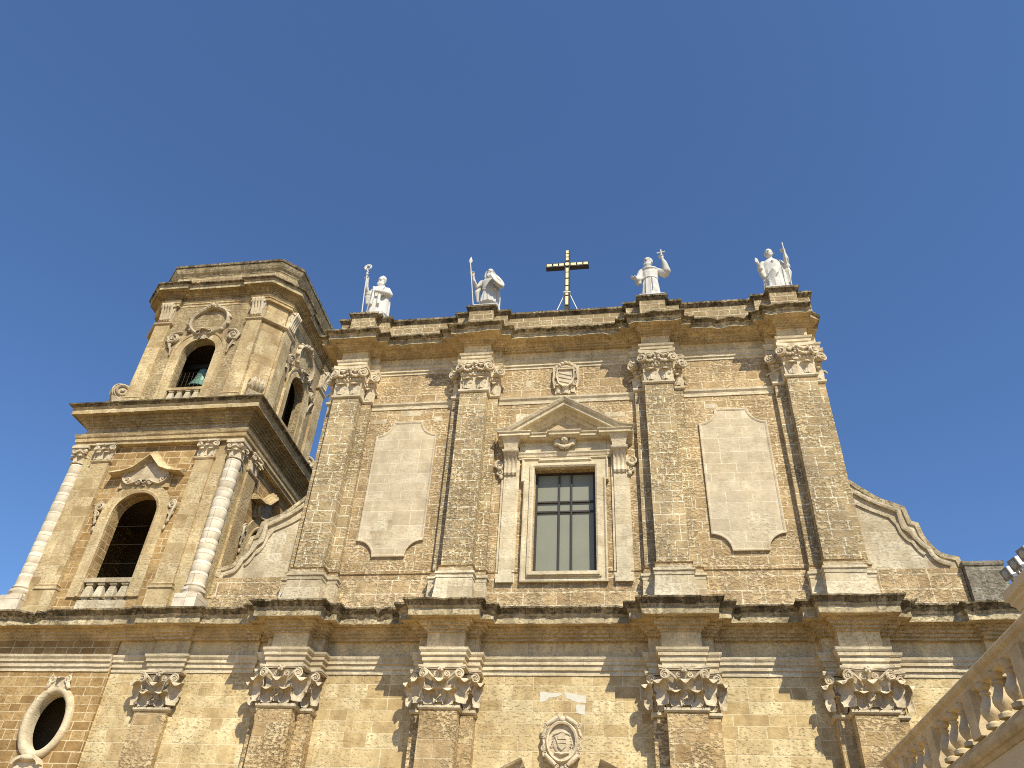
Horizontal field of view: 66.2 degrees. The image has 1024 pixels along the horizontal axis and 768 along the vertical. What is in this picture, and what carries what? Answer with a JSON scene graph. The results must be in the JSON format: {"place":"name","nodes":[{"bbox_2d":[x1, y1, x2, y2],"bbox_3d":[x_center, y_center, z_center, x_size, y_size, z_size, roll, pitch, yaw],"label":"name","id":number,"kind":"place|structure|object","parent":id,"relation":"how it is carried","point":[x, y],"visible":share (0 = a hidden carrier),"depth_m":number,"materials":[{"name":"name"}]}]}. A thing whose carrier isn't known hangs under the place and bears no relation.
{"place":"outdoors","nodes":[
{"label":"outdoors","id":0,"kind":"place"},
{"bbox_2d":[0,0,1023,594],"label":"sky","id":1,"kind":"structure","parent":0,"point":[879,142],"materials":[{"name":"blue"}]},
{"bbox_2d":[77,285,1020,767],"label":"church","id":2,"kind":"structure","parent":0,"point":[653,531],"depth_m":26.23,"materials":[{"name":"stone"}]},
{"bbox_2d":[361,264,392,316],"bbox_3d":[-6.178,-4.108,36.095,1.487,3.170,0.983,-3,-38,8],"label":"statue","id":3,"kind":"object","parent":2,"relation":"on","point":[378,296],"visible":0.8,"depth_m":35.66,"materials":[{"name":"white stone"}]},
{"bbox_2d":[469,257,503,309],"bbox_3d":[-1.151,-4.413,35.256,1.698,3.128,1.164,-3,-38,8],"label":"statue","id":4,"kind":"object","parent":2,"relation":"on","point":[490,285],"visible":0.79,"depth_m":35.04,"materials":[{"name":"white stone"}]},
{"bbox_2d":[494,396,636,583],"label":"window","id":5,"kind":"structure","parent":2,"relation":"in","point":[566,433],"depth_m":28.60,"materials":[{"name":"stone"}]},
{"bbox_2d":[546,250,588,309],"bbox_3d":[2.477,-4.620,35.199,1.940,3.740,0.320,-3,-38,8],"label":"roof cross","id":6,"kind":"object","parent":2,"relation":"on","point":[567,266],"visible":1,"depth_m":35.58,"materials":[{"name":"metal"}]},
{"bbox_2d":[630,249,670,294],"bbox_3d":[6.039,-4.585,34.205,1.749,2.832,0.981,-3,-38,8],"label":"statue","id":7,"kind":"object","parent":2,"relation":"on","point":[648,274],"visible":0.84,"depth_m":34.09,"materials":[{"name":"white stone"}]},
{"bbox_2d":[754,243,791,290],"bbox_3d":[11.099,-4.760,33.407,1.550,2.636,1.009,-3,-38,8],"label":"statue","id":8,"kind":"object","parent":2,"relation":"on","point":[772,271],"visible":0.81,"depth_m":33.26,"materials":[{"name":"white stone"}]},
{"bbox_2d":[880,569,1023,767],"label":"balustrade","id":9,"kind":"structure","parent":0,"point":[985,735],"depth_m":12.99,"materials":[{"name":"stone"}]},
{"bbox_2d":[999,566,1020,581],"bbox_3d":[12.478,4.716,19.495,0.535,0.390,0.340,-12,-35,-13],"label":"floodlight","id":10,"kind":"object","parent":9,"relation":"on","point":[1007,573],"visible":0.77,"depth_m":19.41,"materials":[{"name":"white paint"}]},
{"bbox_2d":[1007,556,1023,571],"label":"floodlight","id":11,"kind":"object","parent":9,"relation":"on","point":[1015,563],"visible":0.89,"depth_m":18.98,"materials":[{"name":"white paint"}]},
{"bbox_2d":[1015,546,1023,561],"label":"floodlight","id":12,"kind":"object","parent":9,"relation":"on","point":[1020,552],"visible":1,"depth_m":18.59,"materials":[{"name":"white paint"}]},
{"label":"ground","id":13,"kind":"structure","parent":0,"visible":0},
{"bbox_2d":[0,259,332,767],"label":"bell tower","id":14,"kind":"structure","parent":13,"relation":"on","point":[174,490],"depth_m":32.54,"materials":[{"name":"stone"}]},
{"bbox_2d":[10,674,73,767],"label":"oval window","id":15,"kind":"structure","parent":14,"relation":"in","point":[57,687],"depth_m":25.83,"materials":[{"name":"stone"}]},
{"bbox_2d":[182,364,209,386],"bbox_3d":[-14.563,-0.247,37.061,2.400,1.600,1.280,-3,-38,8],"label":"bell","id":16,"kind":"object","parent":14,"relation":"hanging from","point":[203,369],"visible":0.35,"depth_m":37.07,"materials":[{"name":"green metal"}]}
]}

